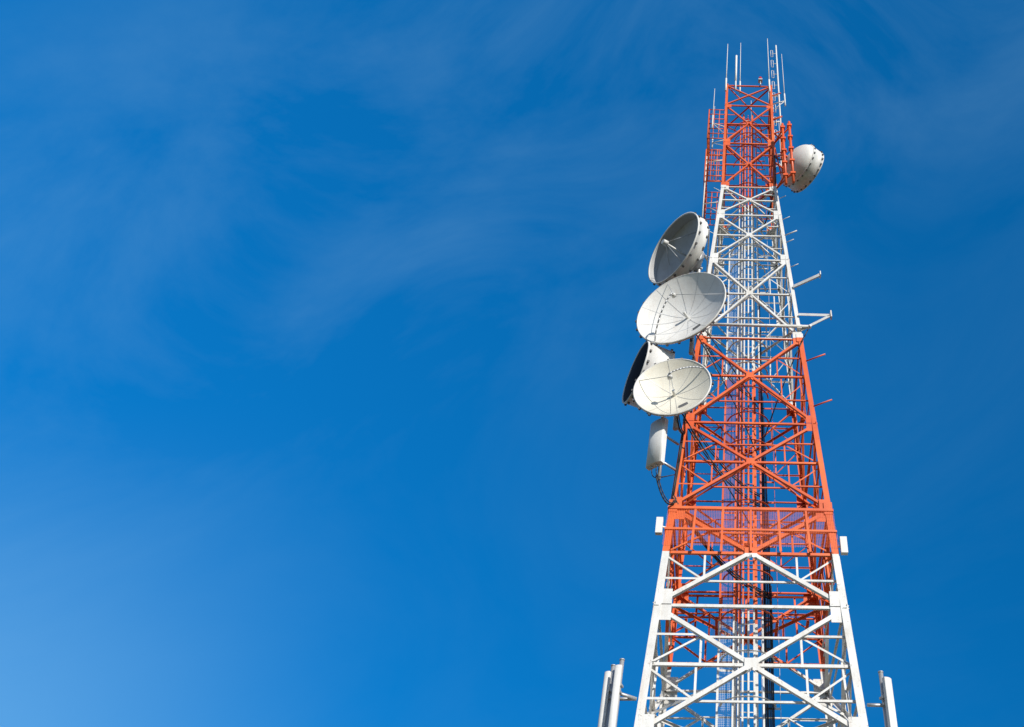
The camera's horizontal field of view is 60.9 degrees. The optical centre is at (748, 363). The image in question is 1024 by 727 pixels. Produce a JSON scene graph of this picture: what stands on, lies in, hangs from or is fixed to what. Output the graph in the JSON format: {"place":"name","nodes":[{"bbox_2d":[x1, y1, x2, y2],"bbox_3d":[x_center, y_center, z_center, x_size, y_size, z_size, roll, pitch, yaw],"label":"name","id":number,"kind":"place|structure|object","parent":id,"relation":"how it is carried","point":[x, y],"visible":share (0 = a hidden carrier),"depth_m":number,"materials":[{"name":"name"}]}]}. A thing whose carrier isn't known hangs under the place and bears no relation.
{"place":"outdoors","nodes":[
{"label":"outdoors","id":0,"kind":"place"},
{"bbox_2d":[0,0,1023,726],"label":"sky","id":1,"kind":"structure","parent":0,"point":[320,342],"materials":[{"name":"blue"}]},
{"bbox_2d":[716,249,739,726],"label":"cable cover strip","id":2,"kind":"object","parent":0,"point":[726,520],"visible":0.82,"depth_m":18.32,"materials":[{"name":"metal"}]},
{"label":"ground","id":3,"kind":"structure","parent":0,"visible":0},
{"bbox_2d":[634,84,867,726],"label":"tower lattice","id":4,"kind":"object","parent":3,"relation":"on","point":[823,700],"visible":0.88,"depth_m":17.40,"materials":[{"name":"paint"}]},
{"bbox_2d":[598,664,635,726],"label":"panel","id":5,"kind":"object","parent":4,"relation":"attached to","point":[603,719],"visible":0.83,"depth_m":13.23,"materials":[{"name":"white plastic"}]},
{"bbox_2d":[608,658,636,726],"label":"panel","id":6,"kind":"object","parent":4,"relation":"attached to","point":[617,692],"visible":1,"depth_m":13.05,"materials":[{"name":"white plastic"}]},
{"bbox_2d":[622,341,674,413],"bbox_3d":[-2.068,0.433,19.558,1.475,1.674,1.650,21,-50,-18],"label":"dish antenna","id":7,"kind":"object","parent":4,"relation":"attached to","point":[649,354],"visible":0.38,"depth_m":19.05,"materials":[{"name":"metal"}]},
{"bbox_2d":[646,417,678,479],"bbox_3d":[-1.756,1.847,17.240,0.400,1.620,0.693,-27,-52,23],"label":"panel antenna","id":8,"kind":"object","parent":4,"relation":"attached to","point":[658,437],"visible":1,"depth_m":17.00,"materials":[{"name":"white plastic"}]},
{"bbox_2d":[631,358,713,433],"bbox_3d":[-1.651,0.524,17.807,1.398,1.791,1.274,27,-52,-23],"label":"satellite dish","id":9,"kind":"object","parent":4,"relation":"attached to","point":[675,388],"visible":1,"depth_m":17.94,"materials":[{"name":"metal"}]},
{"bbox_2d":[648,212,709,286],"bbox_3d":[-1.884,-3.029,22.073,1.702,2.267,1.914,1,-47,-1],"label":"satellite dish","id":10,"kind":"object","parent":4,"relation":"attached to","point":[679,248],"visible":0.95,"depth_m":22.52,"materials":[{"name":"metal"}]},
{"bbox_2d":[635,271,728,359],"bbox_3d":[-1.614,-1.344,19.827,1.606,2.449,1.933,22,-51,-20],"label":"satellite dish","id":11,"kind":"object","parent":4,"relation":"attached to","point":[668,310],"visible":1,"depth_m":20.10,"materials":[{"name":"metal"}]},
{"bbox_2d":[703,149,722,225],"bbox_3d":[-1.201,-6.079,28.280,0.602,2.134,1.739,1,-47,-1],"label":"safety cage","id":12,"kind":"object","parent":4,"relation":"attached to","point":[706,181],"visible":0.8,"depth_m":28.19,"materials":[{"name":"paint"}]},
{"bbox_2d":[707,109,724,180],"bbox_3d":[-1.201,-8.102,30.427,0.602,2.234,1.739,1,-47,-1],"label":"safety cage","id":13,"kind":"object","parent":4,"relation":"attached to","point":[708,135],"visible":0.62,"depth_m":30.20,"materials":[{"name":"paint"}]},
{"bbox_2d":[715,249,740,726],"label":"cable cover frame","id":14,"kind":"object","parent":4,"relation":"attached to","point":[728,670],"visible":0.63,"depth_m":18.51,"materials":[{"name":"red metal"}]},
{"bbox_2d":[655,155,809,726],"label":"feeder cables","id":15,"kind":"object","parent":4,"relation":"attached to","point":[769,694],"visible":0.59,"depth_m":17.60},
{"bbox_2d":[702,38,785,216],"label":"whip antennas","id":16,"kind":"object","parent":4,"relation":"attached to","point":[769,91],"visible":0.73,"depth_m":32.08,"materials":[{"name":"white metal"}]},
{"bbox_2d":[719,114,781,726],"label":"ladder","id":17,"kind":"object","parent":4,"relation":"attached to","point":[755,601],"visible":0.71,"depth_m":19.53,"materials":[{"name":"metal"}]},
{"bbox_2d":[664,506,836,639],"bbox_3d":[0.000,4.451,17.158,3.414,1.090,3.414,1,-47,-1],"label":"platform rail","id":18,"kind":"object","parent":4,"relation":"on","point":[779,530],"visible":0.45,"depth_m":16.39,"materials":[{"name":"metal"}]},
{"bbox_2d":[663,509,838,636],"bbox_3d":[0.001,4.422,17.138,3.406,0.960,3.336,1,-47,-1],"label":"mesh panel","id":19,"kind":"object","parent":4,"relation":"attached to","point":[753,531],"depth_m":16.07,"materials":[{"name":"metal"}]},
{"bbox_2d":[655,517,847,554],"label":"equipment boxes","id":20,"kind":"object","parent":4,"relation":"attached to","point":[843,546],"visible":1,"depth_m":15.82,"materials":[{"name":"white metal"}]},
{"bbox_2d":[706,92,797,266],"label":"pegs","id":21,"kind":"object","parent":4,"relation":"attached to","point":[776,174],"visible":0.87,"depth_m":27.24,"materials":[{"name":"paint"}]},
{"bbox_2d":[746,76,761,127],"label":"obstruction lights","id":22,"kind":"object","parent":4,"relation":"on","point":[760,82],"visible":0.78,"depth_m":32.43},
{"bbox_2d":[709,116,831,406],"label":"side arms","id":23,"kind":"object","parent":4,"relation":"attached to","point":[803,327],"visible":0.82,"depth_m":20.86},
{"bbox_2d":[770,45,781,154],"bbox_3d":[1.071,-10.438,32.072,0.315,9.800,0.079,-5,-47,5],"label":"antenna mast","id":24,"kind":"object","parent":4,"relation":"attached to","point":[778,96],"visible":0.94,"depth_m":32.53,"materials":[{"name":"metal"}]},
{"bbox_2d":[774,121,795,188],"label":"red pipe mounts","id":25,"kind":"object","parent":4,"relation":"attached to","point":[792,174],"visible":1,"depth_m":27.18,"materials":[{"name":"metal"}]},
{"bbox_2d":[774,133,823,192],"bbox_3d":[1.762,-6.925,29.131,1.761,2.600,1.652,1,-47,-1],"label":"drum microwave antenna","id":26,"kind":"object","parent":4,"relation":"attached to","point":[809,161],"visible":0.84,"depth_m":28.50,"materials":[{"name":"metal"}]},
{"bbox_2d":[867,670,897,726],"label":"panel","id":27,"kind":"object","parent":4,"relation":"attached to","point":[887,704],"visible":1,"depth_m":13.30,"materials":[{"name":"white plastic"}]}
]}

